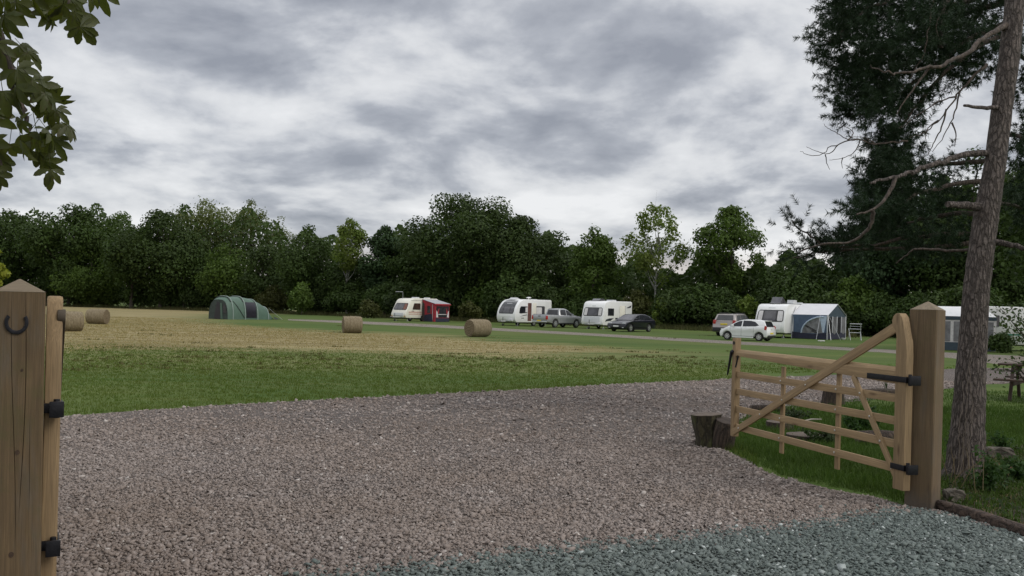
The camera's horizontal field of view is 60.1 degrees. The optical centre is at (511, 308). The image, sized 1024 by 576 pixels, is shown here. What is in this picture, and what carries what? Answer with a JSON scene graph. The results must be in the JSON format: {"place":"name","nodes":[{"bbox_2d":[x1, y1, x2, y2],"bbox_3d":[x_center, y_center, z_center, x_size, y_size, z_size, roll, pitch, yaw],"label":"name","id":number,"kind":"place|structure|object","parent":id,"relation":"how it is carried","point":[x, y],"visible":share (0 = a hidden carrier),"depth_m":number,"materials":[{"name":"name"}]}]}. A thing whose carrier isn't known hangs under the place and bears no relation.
{"place":"outdoors","nodes":[
{"label":"outdoors","id":0,"kind":"place"},
{"bbox_2d":[46,303,863,337],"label":"rough grass","id":1,"kind":"structure","parent":0,"point":[666,326],"depth_m":122.27,"materials":[{"name":"green plant"}]},
{"bbox_2d":[0,0,1023,285],"label":"sky","id":2,"kind":"structure","parent":0,"point":[578,114],"materials":[{"name":"grey"}]},
{"bbox_2d":[43,368,1023,575],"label":"driveway","id":3,"kind":"structure","parent":0,"point":[949,374],"depth_m":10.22,"materials":[{"name":"grey gravel"}]},
{"bbox_2d":[56,530,670,575],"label":"driveway stones","id":4,"kind":"object","parent":3,"relation":"on","point":[285,545],"visible":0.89,"depth_m":5.78,"materials":[{"name":"grey gravel"}]},
{"bbox_2d":[333,508,1023,575],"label":"slate apron","id":5,"kind":"object","parent":3,"relation":"on","point":[716,556],"visible":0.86,"depth_m":6.25,"materials":[{"name":"grey gravel"}]},
{"bbox_2d":[269,542,1023,575],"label":"slate chippings","id":6,"kind":"object","parent":5,"relation":"on","point":[840,567],"visible":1,"depth_m":5.79,"materials":[{"name":"gravel"}]},
{"bbox_2d":[549,501,1023,555],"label":"slate chippings","id":7,"kind":"object","parent":5,"relation":"on","point":[954,542],"visible":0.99,"depth_m":6.61,"materials":[{"name":"gravel"}]},
{"bbox_2d":[691,412,721,447],"bbox_3d":[2.427,1.538,11.051,0.380,0.478,0.377,1,0,22],"label":"mossy stump","id":8,"kind":"object","parent":3,"relation":"on","point":[703,423],"visible":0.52,"depth_m":10.92,"materials":[{"name":"wood"}]},
{"bbox_2d":[44,299,1023,504],"bbox_3d":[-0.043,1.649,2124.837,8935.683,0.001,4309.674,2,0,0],"label":"ground","id":9,"kind":"structure","parent":0,"point":[716,351],"depth_m":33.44,"materials":[{"name":"green plant"}]},
{"bbox_2d":[0,279,45,575],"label":"gate post","id":10,"kind":"object","parent":9,"relation":"on","point":[22,359],"visible":1,"depth_m":4.52,"materials":[{"name":"brown wood"}]},
{"bbox_2d":[41,296,65,575],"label":"field gate","id":11,"kind":"structure","parent":10,"relation":"attached to","point":[53,401],"depth_m":4.74,"materials":[{"name":"wood"}]},
{"bbox_2d":[0,208,53,285],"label":"broadleaf tree","id":12,"kind":"object","parent":9,"relation":"on","point":[12,259],"visible":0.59,"depth_m":162.65,"materials":[{"name":"green plant"}]},
{"bbox_2d":[29,269,65,303],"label":"bush","id":13,"kind":"object","parent":9,"relation":"on","point":[39,282],"visible":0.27,"depth_m":160.86,"materials":[{"name":"green plant"}]},
{"bbox_2d":[0,0,119,190],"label":"horse chestnut tree","id":14,"kind":"object","parent":9,"relation":"on","point":[42,92],"visible":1,"depth_m":3.55,"materials":[{"name":"green plant"}]},
{"bbox_2d":[10,202,111,303],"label":"broadleaf tree","id":15,"kind":"object","parent":9,"relation":"on","point":[48,245],"visible":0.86,"depth_m":154.92,"materials":[{"name":"green plant"}]},
{"bbox_2d":[65,311,83,330],"bbox_3d":[-21.496,0.564,42.969,1.210,1.048,1.132,2,0,-41],"label":"hay bale","id":16,"kind":"object","parent":9,"relation":"on","point":[74,321],"visible":0.66,"depth_m":42.77},
{"bbox_2d":[41,243,122,305],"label":"broadleaf tree","id":17,"kind":"object","parent":9,"relation":"on","point":[81,282],"visible":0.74,"depth_m":152.83,"materials":[{"name":"green plant"}]},
{"bbox_2d":[85,308,109,323],"bbox_3d":[-26.242,0.448,56.093,1.239,1.031,1.110,1,0,3],"label":"hay bale","id":18,"kind":"object","parent":9,"relation":"on","point":[97,316],"visible":0.97,"depth_m":55.72},
{"bbox_2d":[86,273,123,305],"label":"bush","id":19,"kind":"object","parent":9,"relation":"on","point":[108,298],"visible":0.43,"depth_m":154.97,"materials":[{"name":"green plant"}]},
{"bbox_2d":[97,224,158,308],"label":"broadleaf tree","id":20,"kind":"object","parent":9,"relation":"on","point":[126,284],"visible":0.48,"depth_m":147.99,"materials":[{"name":"green plant"}]},
{"bbox_2d":[113,284,155,306],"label":"bush","id":21,"kind":"object","parent":9,"relation":"on","point":[144,299],"visible":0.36,"depth_m":152.85,"materials":[{"name":"green plant"}]},
{"bbox_2d":[103,209,213,308],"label":"broadleaf tree","id":22,"kind":"object","parent":9,"relation":"on","point":[163,224],"visible":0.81,"depth_m":146.98,"materials":[{"name":"green plant"}]},
{"bbox_2d":[143,280,182,307],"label":"bush","id":23,"kind":"object","parent":9,"relation":"on","point":[164,300],"visible":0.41,"depth_m":149.44,"materials":[{"name":"green plant"}]},
{"bbox_2d":[145,241,216,307],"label":"broadleaf tree","id":24,"kind":"object","parent":9,"relation":"on","point":[182,280],"visible":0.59,"depth_m":147.10,"materials":[{"name":"green plant"}]},
{"bbox_2d":[178,278,209,308],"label":"bush","id":25,"kind":"object","parent":9,"relation":"on","point":[197,301],"visible":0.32,"depth_m":147.47,"materials":[{"name":"green plant"}]},
{"bbox_2d":[160,195,238,308],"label":"willow tree","id":26,"kind":"object","parent":9,"relation":"on","point":[203,220],"visible":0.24,"depth_m":161.48,"materials":[{"name":"plant"}]},
{"bbox_2d":[193,242,257,299],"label":"broadleaf tree","id":27,"kind":"object","parent":9,"relation":"on","point":[230,267],"visible":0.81,"depth_m":143.95,"materials":[{"name":"green plant"}]},
{"bbox_2d":[208,296,278,319],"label":"tunnel tent","id":28,"kind":"object","parent":9,"relation":"on","point":[233,307],"visible":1,"depth_m":81.89,"materials":[{"name":"green fabric"}]},
{"bbox_2d":[225,198,272,272],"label":"willow tree","id":29,"kind":"object","parent":9,"relation":"on","point":[260,216],"visible":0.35,"depth_m":159.29,"materials":[{"name":"green plant"}]},
{"bbox_2d":[237,243,289,299],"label":"broadleaf tree","id":30,"kind":"object","parent":9,"relation":"on","point":[256,283],"visible":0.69,"depth_m":142.06,"materials":[{"name":"green plant"}]},
{"bbox_2d":[253,284,292,311],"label":"bush","id":31,"kind":"object","parent":9,"relation":"on","point":[273,299],"visible":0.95,"depth_m":138.39,"materials":[{"name":"green plant"}]},
{"bbox_2d":[286,281,316,314],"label":"bush","id":32,"kind":"object","parent":9,"relation":"on","point":[300,299],"visible":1,"depth_m":124.82,"materials":[{"name":"green plant"}]},
{"bbox_2d":[273,224,341,296],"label":"broadleaf tree","id":33,"kind":"object","parent":9,"relation":"on","point":[306,265],"visible":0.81,"depth_m":132.15,"materials":[{"name":"green plant"}]},
{"bbox_2d":[305,284,341,313],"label":"bush","id":34,"kind":"object","parent":9,"relation":"on","point":[318,297],"visible":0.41,"depth_m":131.54,"materials":[{"name":"green plant"}]},
{"bbox_2d":[316,262,373,313],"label":"broadleaf tree","id":35,"kind":"object","parent":9,"relation":"on","point":[338,273],"visible":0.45,"depth_m":129.32,"materials":[{"name":"green plant"}]},
{"bbox_2d":[321,281,368,313],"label":"bush","id":36,"kind":"object","parent":9,"relation":"on","point":[350,298],"visible":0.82,"depth_m":126.54,"materials":[{"name":"green plant"}]},
{"bbox_2d":[329,217,368,313],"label":"birch tree","id":37,"kind":"object","parent":9,"relation":"on","point":[355,236],"visible":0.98,"depth_m":127.17,"materials":[{"name":"green plant"}]},
{"bbox_2d":[342,316,362,332],"bbox_3d":[-9.272,0.880,51.349,1.170,1.055,1.149,1,0,-20],"label":"hay bale","id":38,"kind":"object","parent":9,"relation":"on","point":[352,324],"visible":0.97,"depth_m":50.99},
{"bbox_2d":[45,316,677,360],"bbox_3d":[-19.924,1.100,57.172,28.574,0.058,71.594,2,0,-32],"label":"hay stubble","id":39,"kind":"object","parent":9,"relation":"on","point":[209,333],"visible":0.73,"depth_m":41.59,"materials":[{"name":"beige plant"}]},
{"bbox_2d":[358,299,383,317],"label":"bush","id":40,"kind":"object","parent":9,"relation":"on","point":[372,309],"visible":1,"depth_m":111.25,"materials":[{"name":"green plant"}]},
{"bbox_2d":[356,281,394,314],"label":"bush","id":41,"kind":"object","parent":9,"relation":"on","point":[374,294],"visible":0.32,"depth_m":121.08,"materials":[{"name":"green plant"}]},
{"bbox_2d":[357,225,401,312],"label":"broadleaf tree","id":42,"kind":"object","parent":9,"relation":"on","point":[382,248],"visible":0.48,"depth_m":126.30,"materials":[{"name":"green plant"}]},
{"bbox_2d":[376,279,420,314],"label":"bush","id":43,"kind":"object","parent":9,"relation":"on","point":[404,288],"visible":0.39,"depth_m":116.87,"materials":[{"name":"green plant"}]},
{"bbox_2d":[390,291,437,320],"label":"touring caravan","id":44,"kind":"object","parent":9,"relation":"on","point":[409,309],"visible":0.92,"depth_m":96.46,"materials":[{"name":"metal"}]},
{"bbox_2d":[382,235,450,286],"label":"broadleaf tree","id":45,"kind":"object","parent":9,"relation":"on","point":[397,265],"visible":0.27,"depth_m":122.57,"materials":[{"name":"green plant"}]},
{"bbox_2d":[44,323,808,371],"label":"grass clippings","id":46,"kind":"object","parent":9,"relation":"on","point":[511,360],"depth_m":26.86,"materials":[{"name":"green plant"}]},
{"bbox_2d":[409,275,459,316],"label":"bush","id":47,"kind":"object","parent":9,"relation":"on","point":[430,289],"visible":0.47,"depth_m":113.52,"materials":[{"name":"green plant"}]},
{"bbox_2d":[422,299,450,321],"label":"awning","id":48,"kind":"object","parent":9,"relation":"on","point":[435,310],"visible":1,"depth_m":97.09,"materials":[{"name":"red fabric"}]},
{"bbox_2d":[437,276,475,317],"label":"bush","id":49,"kind":"object","parent":9,"relation":"on","point":[458,293],"visible":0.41,"depth_m":112.79,"materials":[{"name":"green plant"}]},
{"bbox_2d":[388,192,546,291],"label":"oak tree","id":50,"kind":"object","parent":9,"relation":"on","point":[467,225],"visible":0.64,"depth_m":111.56,"materials":[{"name":"green plant"}]},
{"bbox_2d":[458,301,484,318],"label":"bush","id":51,"kind":"object","parent":9,"relation":"on","point":[469,309],"visible":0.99,"depth_m":99.68,"materials":[{"name":"green plant"}]},
{"bbox_2d":[464,318,491,336],"bbox_3d":[-1.933,1.054,50.566,1.376,1.091,1.183,1,0,-40],"label":"hay bale","id":52,"kind":"object","parent":9,"relation":"on","point":[477,327],"visible":1,"depth_m":50.21},
{"bbox_2d":[459,270,496,318],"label":"bush","id":53,"kind":"object","parent":9,"relation":"on","point":[475,295],"visible":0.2,"depth_m":111.07,"materials":[{"name":"green plant"}]},
{"bbox_2d":[478,265,537,316],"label":"bush","id":54,"kind":"object","parent":9,"relation":"on","point":[495,294],"visible":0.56,"depth_m":106.05,"materials":[{"name":"green plant"}]},
{"bbox_2d":[0,171,1023,334],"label":"deep wood","id":55,"kind":"object","parent":9,"relation":"on","point":[632,279],"visible":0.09,"depth_m":111.58,"materials":[{"name":"green plant"}]},
{"bbox_2d":[468,214,575,289],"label":"oak tree","id":56,"kind":"object","parent":9,"relation":"on","point":[520,228],"visible":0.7,"depth_m":108.96,"materials":[{"name":"green plant"}]},
{"bbox_2d":[497,297,551,325],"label":"touring caravan","id":57,"kind":"object","parent":9,"relation":"on","point":[517,311],"visible":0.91,"depth_m":85.94,"materials":[{"name":"metal"}]},
{"bbox_2d":[508,273,564,305],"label":"bush","id":58,"kind":"object","parent":9,"relation":"on","point":[539,286],"visible":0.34,"depth_m":104.31,"materials":[{"name":"green plant"}]},
{"bbox_2d":[532,308,581,327],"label":"pickup truck","id":59,"kind":"object","parent":9,"relation":"on","point":[554,317],"visible":0.99,"depth_m":82.64,"materials":[{"name":"grey paint"}]},
{"bbox_2d":[540,285,576,308],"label":"bush","id":60,"kind":"object","parent":9,"relation":"on","point":[556,299],"visible":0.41,"depth_m":102.88,"materials":[{"name":"green plant"}]},
{"bbox_2d":[560,289,593,317],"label":"bush","id":61,"kind":"object","parent":9,"relation":"on","point":[575,306],"visible":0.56,"depth_m":101.28,"materials":[{"name":"green plant"}]},
{"bbox_2d":[561,223,625,298],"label":"ash tree","id":62,"kind":"object","parent":9,"relation":"on","point":[598,265],"visible":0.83,"depth_m":103.07,"materials":[{"name":"green plant"}]},
{"bbox_2d":[581,299,631,328],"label":"touring caravan","id":63,"kind":"object","parent":9,"relation":"on","point":[598,313],"visible":0.7,"depth_m":81.47,"materials":[{"name":"metal"}]},
{"bbox_2d":[607,314,654,331],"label":"dark car","id":64,"kind":"object","parent":9,"relation":"on","point":[630,322],"visible":0.98,"depth_m":73.85,"materials":[{"name":"blue paint"}]},
{"bbox_2d":[620,288,655,317],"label":"bush","id":65,"kind":"object","parent":9,"relation":"on","point":[640,304],"visible":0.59,"depth_m":97.50,"materials":[{"name":"green plant"}]},
{"bbox_2d":[617,202,694,296],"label":"ash tree","id":66,"kind":"object","parent":9,"relation":"on","point":[648,257],"visible":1,"depth_m":99.61,"materials":[{"name":"green plant"}]},
{"bbox_2d":[648,284,700,326],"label":"bush","id":67,"kind":"object","parent":9,"relation":"on","point":[671,295],"visible":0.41,"depth_m":92.36,"materials":[{"name":"green plant"}]},
{"bbox_2d":[665,281,725,324],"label":"bush","id":68,"kind":"object","parent":9,"relation":"on","point":[699,297],"visible":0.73,"depth_m":90.18,"materials":[{"name":"green plant"}]},
{"bbox_2d":[699,286,743,325],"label":"bush","id":69,"kind":"object","parent":9,"relation":"on","point":[728,299],"visible":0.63,"depth_m":89.00,"materials":[{"name":"green plant"}]},
{"bbox_2d":[712,416,735,449],"bbox_3d":[2.610,1.570,10.905,0.291,0.430,0.290,7,17,0],"label":"gate stop log","id":70,"kind":"object","parent":9,"relation":"on","point":[722,438],"visible":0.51,"depth_m":10.79,"materials":[{"name":"brown wood"}]},
{"bbox_2d":[688,204,767,295],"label":"ash tree","id":71,"kind":"object","parent":9,"relation":"on","point":[731,235],"visible":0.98,"depth_m":95.78,"materials":[{"name":"green plant"}]},
{"bbox_2d":[712,313,748,335],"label":"off roader","id":72,"kind":"object","parent":9,"relation":"on","point":[720,321],"visible":0.42,"depth_m":67.12,"materials":[{"name":"silver metal"}]},
{"bbox_2d":[736,294,759,319],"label":"bush","id":73,"kind":"object","parent":9,"relation":"on","point":[746,309],"visible":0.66,"depth_m":85.74,"materials":[{"name":"green plant"}]},
{"bbox_2d":[720,319,775,340],"bbox_3d":[15.327,1.369,57.569,3.299,1.365,1.802,2,0,39],"label":"hatchback","id":74,"kind":"object","parent":9,"relation":"on","point":[760,330],"visible":0.98,"depth_m":56.84,"materials":[{"name":"white paint"}]},
{"bbox_2d":[755,297,802,337],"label":"touring caravan","id":75,"kind":"object","parent":9,"relation":"on","point":[779,313],"visible":0.44,"depth_m":65.79,"materials":[{"name":"metal"}]},
{"bbox_2d":[757,310,783,321],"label":"front window","id":76,"kind":"structure","parent":75,"relation":"in","point":[768,315],"depth_m":65.69,"materials":[{"name":"grey glass"}]},
{"bbox_2d":[760,266,827,304],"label":"bush","id":77,"kind":"object","parent":9,"relation":"on","point":[797,288],"visible":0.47,"depth_m":84.10,"materials":[{"name":"green plant"}]},
{"bbox_2d":[746,256,848,298],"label":"broadleaf tree","id":78,"kind":"object","parent":9,"relation":"on","point":[768,280],"visible":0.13,"depth_m":91.10,"materials":[{"name":"green plant"}]},
{"bbox_2d":[790,425,841,444],"bbox_3d":[3.977,1.642,11.430,0.728,0.269,0.367,2,0,-13],"label":"weed","id":79,"kind":"object","parent":9,"relation":"on","point":[826,436],"visible":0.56,"depth_m":11.34,"materials":[{"name":"green plant"}]},
{"bbox_2d":[791,304,846,339],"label":"awning","id":80,"kind":"object","parent":9,"relation":"on","point":[818,321],"visible":0.96,"depth_m":65.50,"materials":[{"name":"blue fabric"}]},
{"bbox_2d":[797,291,859,331],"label":"bush","id":81,"kind":"object","parent":9,"relation":"on","point":[825,301],"visible":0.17,"depth_m":80.43,"materials":[{"name":"green plant"}]},
{"bbox_2d":[818,273,883,335],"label":"bush","id":82,"kind":"object","parent":9,"relation":"on","point":[859,293],"visible":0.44,"depth_m":81.47,"materials":[{"name":"green plant"}]},
{"bbox_2d":[842,405,882,430],"bbox_3d":[5.023,1.588,12.720,1.005,0.415,0.394,2,0,-30],"label":"weed","id":83,"kind":"object","parent":9,"relation":"on","point":[856,423],"visible":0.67,"depth_m":12.58,"materials":[{"name":"green plant"}]},
{"bbox_2d":[824,237,913,334],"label":"broadleaf tree","id":84,"kind":"object","parent":9,"relation":"on","point":[839,264],"visible":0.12,"depth_m":85.84,"materials":[{"name":"green plant"}]},
{"bbox_2d":[852,290,898,331],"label":"bush","id":85,"kind":"object","parent":9,"relation":"on","point":[884,304],"visible":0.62,"depth_m":79.01,"materials":[{"name":"green plant"}]},
{"bbox_2d":[730,388,1023,522],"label":"long grass","id":86,"kind":"structure","parent":9,"relation":"on","point":[845,476],"depth_m":10.41,"materials":[{"name":"green plant"}]},
{"bbox_2d":[765,0,1023,277],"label":"pine tree","id":87,"kind":"object","parent":9,"relation":"on","point":[942,23],"visible":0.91,"depth_m":12.78,"materials":[{"name":"green plant"}]},
{"bbox_2d":[882,289,924,327],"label":"bush","id":88,"kind":"object","parent":9,"relation":"on","point":[904,304],"visible":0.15,"depth_m":76.28,"materials":[{"name":"green plant"}]},
{"bbox_2d":[842,172,995,302],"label":"broadleaf tree","id":89,"kind":"object","parent":9,"relation":"on","point":[871,265],"visible":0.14,"depth_m":81.97,"materials":[{"name":"green plant"}]},
{"bbox_2d":[904,302,945,508],"bbox_3d":[3.645,0.991,7.821,0.233,2.110,0.233,1,0,43],"label":"gate post","id":90,"kind":"object","parent":9,"relation":"on","point":[927,322],"visible":0.86,"depth_m":7.73,"materials":[{"name":"brown wood"}]},
{"bbox_2d":[727,313,920,490],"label":"field gate","id":91,"kind":"structure","parent":90,"relation":"attached to","point":[899,466],"depth_m":8.48,"materials":[{"name":"wood"}]},
{"bbox_2d":[913,282,962,306],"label":"bush","id":92,"kind":"object","parent":9,"relation":"on","point":[952,297],"visible":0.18,"depth_m":72.31,"materials":[{"name":"green plant"}]},
{"bbox_2d":[897,145,1022,302],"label":"broadleaf tree","id":93,"kind":"object","parent":9,"relation":"on","point":[952,274],"visible":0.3,"depth_m":78.56,"materials":[{"name":"green plant"}]},
{"bbox_2d":[938,306,996,350],"bbox_3d":[24.729,1.071,49.277,3.465,2.414,1.935,2,0,6],"label":"awning","id":94,"kind":"object","parent":9,"relation":"on","point":[952,321],"visible":0.33,"depth_m":48.40,"materials":[{"name":"grey fabric"}]},
{"bbox_2d":[935,500,1023,535],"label":"edging log","id":95,"kind":"object","parent":9,"relation":"on","point":[984,516],"visible":0.84,"depth_m":7.24,"materials":[{"name":"brown wood"}]},
{"bbox_2d":[942,445,1023,523],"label":"soil bed","id":96,"kind":"object","parent":9,"relation":"on","point":[994,512],"visible":0.13,"depth_m":7.88,"materials":[{"name":"brown soil"}]},
{"bbox_2d":[800,0,1023,480],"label":"pine tree","id":97,"kind":"object","parent":96,"relation":"on","point":[967,432],"visible":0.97,"depth_m":9.19,"materials":[{"name":"brown plant"}]},
{"bbox_2d":[942,444,1023,521],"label":"ground ivy","id":98,"kind":"object","parent":96,"relation":"on","point":[992,498],"visible":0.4,"depth_m":8.08,"materials":[{"name":"green plant"}]},
{"bbox_2d":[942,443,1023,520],"bbox_3d":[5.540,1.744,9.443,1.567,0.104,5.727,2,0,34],"label":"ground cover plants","id":99,"kind":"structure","parent":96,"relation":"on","point":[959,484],"depth_m":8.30,"materials":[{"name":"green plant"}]},
{"bbox_2d":[965,445,1014,492],"bbox_3d":[4.607,1.547,8.503,0.426,0.473,0.475,2,0,35],"label":"weed","id":100,"kind":"object","parent":96,"relation":"on","point":[993,472],"visible":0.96,"depth_m":8.46,"materials":[{"name":"green plant"}]},
{"bbox_2d":[995,452,1023,480],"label":"weed","id":101,"kind":"object","parent":96,"relation":"on","point":[1018,468],"visible":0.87,"depth_m":9.06,"materials":[{"name":"green plant"}]},
{"bbox_2d":[957,306,1023,345],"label":"touring caravan","id":102,"kind":"object","parent":9,"relation":"on","point":[999,315],"visible":0.04,"depth_m":49.92,"materials":[{"name":"metal"}]},
{"bbox_2d":[973,162,1023,305],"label":"broadleaf tree","id":103,"kind":"object","parent":9,"relation":"on","point":[1013,290],"visible":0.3,"depth_m":74.79,"materials":[{"name":"green plant"}]},
{"bbox_2d":[987,330,1017,352],"bbox_3d":[25.884,1.812,46.973,1.519,1.340,1.731,2,0,-20],"label":"bush","id":104,"kind":"object","parent":9,"relation":"on","point":[996,342],"visible":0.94,"depth_m":46.64,"materials":[{"name":"green plant"}]},
{"bbox_2d":[987,292,1023,387],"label":"shrub","id":105,"kind":"object","parent":9,"relation":"on","point":[1016,325],"visible":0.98,"depth_m":15.01,"materials":[{"name":"green plant"}]},
{"bbox_2d":[993,166,1023,289],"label":"broadleaf tree","id":106,"kind":"object","parent":9,"relation":"on","point":[1017,269],"visible":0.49,"depth_m":45.52,"materials":[{"name":"green plant"}]},
{"bbox_2d":[993,362,1023,400],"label":"picnic bench","id":107,"kind":"object","parent":9,"relation":"on","point":[1012,381],"visible":0.81,"depth_m":18.61,"materials":[{"name":"brown wood"}]},
{"bbox_2d":[288,319,1023,363],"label":"track","id":108,"kind":"structure","parent":0,"point":[994,359],"depth_m":54.84,"materials":[{"name":"grey gravel"}]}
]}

